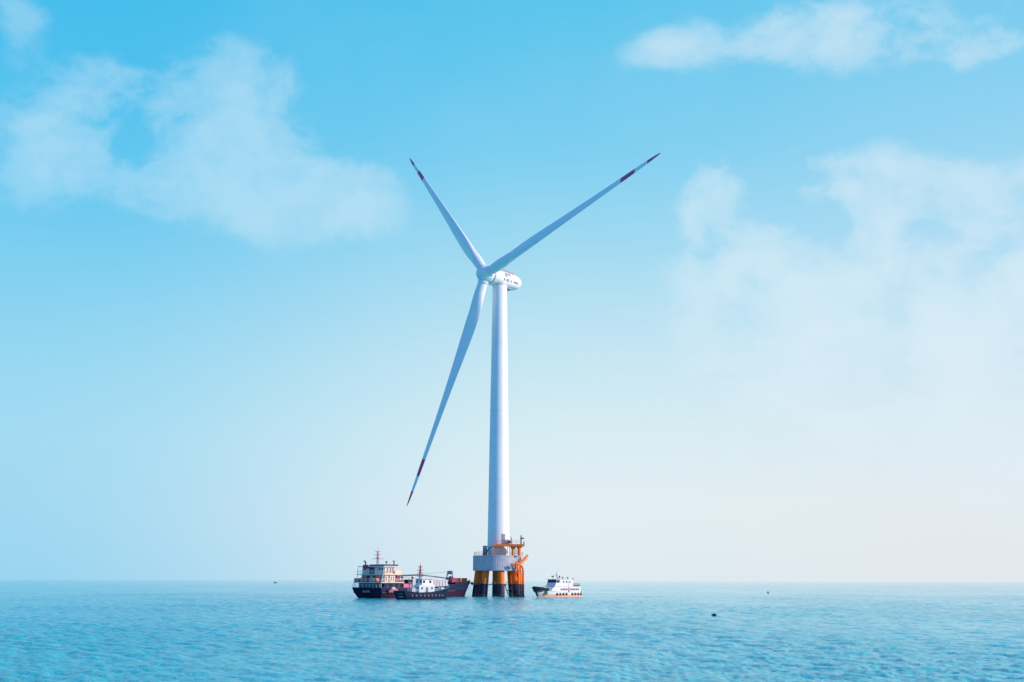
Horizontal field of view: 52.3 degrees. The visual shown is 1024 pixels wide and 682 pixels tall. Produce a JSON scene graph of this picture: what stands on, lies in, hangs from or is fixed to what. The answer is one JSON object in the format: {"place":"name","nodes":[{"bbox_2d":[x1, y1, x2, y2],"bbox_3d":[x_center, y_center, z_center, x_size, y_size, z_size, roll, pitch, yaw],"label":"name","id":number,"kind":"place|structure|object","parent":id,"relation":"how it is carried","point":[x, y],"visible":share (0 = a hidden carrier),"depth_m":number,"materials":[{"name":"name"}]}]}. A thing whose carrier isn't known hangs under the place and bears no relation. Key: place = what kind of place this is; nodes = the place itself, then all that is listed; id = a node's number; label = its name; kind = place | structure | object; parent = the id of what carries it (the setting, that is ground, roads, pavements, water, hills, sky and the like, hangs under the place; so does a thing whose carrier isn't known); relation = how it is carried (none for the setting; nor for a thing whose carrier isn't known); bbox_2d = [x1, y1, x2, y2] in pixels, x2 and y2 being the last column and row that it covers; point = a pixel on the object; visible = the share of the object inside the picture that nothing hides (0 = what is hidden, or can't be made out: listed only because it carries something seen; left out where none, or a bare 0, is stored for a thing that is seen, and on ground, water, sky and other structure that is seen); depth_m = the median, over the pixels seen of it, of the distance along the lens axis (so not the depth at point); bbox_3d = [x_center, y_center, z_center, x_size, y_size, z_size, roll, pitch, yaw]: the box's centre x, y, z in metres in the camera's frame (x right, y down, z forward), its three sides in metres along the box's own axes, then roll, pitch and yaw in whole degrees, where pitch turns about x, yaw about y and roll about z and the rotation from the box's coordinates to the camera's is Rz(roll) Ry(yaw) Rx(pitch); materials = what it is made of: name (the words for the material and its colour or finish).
{"place":"outdoors","nodes":[
{"label":"outdoors","id":0,"kind":"place"},
{"bbox_2d":[0,580,1023,681],"bbox_3d":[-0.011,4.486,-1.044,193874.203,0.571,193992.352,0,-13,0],"label":"sea","id":1,"kind":"structure","parent":0,"point":[247,631],"depth_m":93.68,"materials":[{"name":"liquid"}]},
{"bbox_2d":[352,551,470,597],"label":"work ship","id":2,"kind":"object","parent":1,"relation":"on","point":[388,575],"visible":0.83,"depth_m":280.73,"materials":[{"name":"paint"}]},
{"bbox_2d":[387,587,397,591],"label":"rescue boat","id":3,"kind":"object","parent":2,"relation":"hanging from","point":[392,589],"visible":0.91,"depth_m":277.23,"materials":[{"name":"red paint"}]},
{"bbox_2d":[446,576,457,581],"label":"cargo bundle","id":4,"kind":"object","parent":2,"relation":"on","point":[451,579],"visible":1,"depth_m":301.10,"materials":[{"name":"pink"}]},
{"bbox_2d":[457,578,466,581],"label":"deck container","id":5,"kind":"object","parent":2,"relation":"on","point":[462,579],"visible":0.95,"depth_m":307.69,"materials":[{"name":"orange metal"}]},
{"bbox_2d":[393,562,449,599],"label":"tug boat","id":6,"kind":"object","parent":1,"relation":"on","point":[422,588],"visible":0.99,"depth_m":261.56,"materials":[{"name":"paint"}]},
{"bbox_2d":[470,540,528,596],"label":"foundation platform","id":7,"kind":"structure","parent":1,"relation":"in","point":[512,563],"depth_m":307.58,"materials":[{"name":"metal"}]},
{"bbox_2d":[501,536,511,543],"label":"equipment rack","id":8,"kind":"object","parent":7,"relation":"on","point":[505,542],"visible":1,"depth_m":309.92,"materials":[{"name":"grey metal"}]},
{"bbox_2d":[407,153,659,554],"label":"wind turbine","id":9,"kind":"object","parent":7,"relation":"on","point":[502,283],"visible":0.95,"depth_m":324.42,"materials":[{"name":"white paint"}]},
{"bbox_2d":[532,572,582,597],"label":"crew boat","id":10,"kind":"object","parent":1,"relation":"on","point":[554,587],"visible":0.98,"depth_m":299.46,"materials":[{"name":"paint"}]},
{"bbox_2d":[0,0,1023,581],"label":"sky","id":11,"kind":"structure","parent":0,"point":[787,345],"materials":[{"name":"blue"}]}
]}

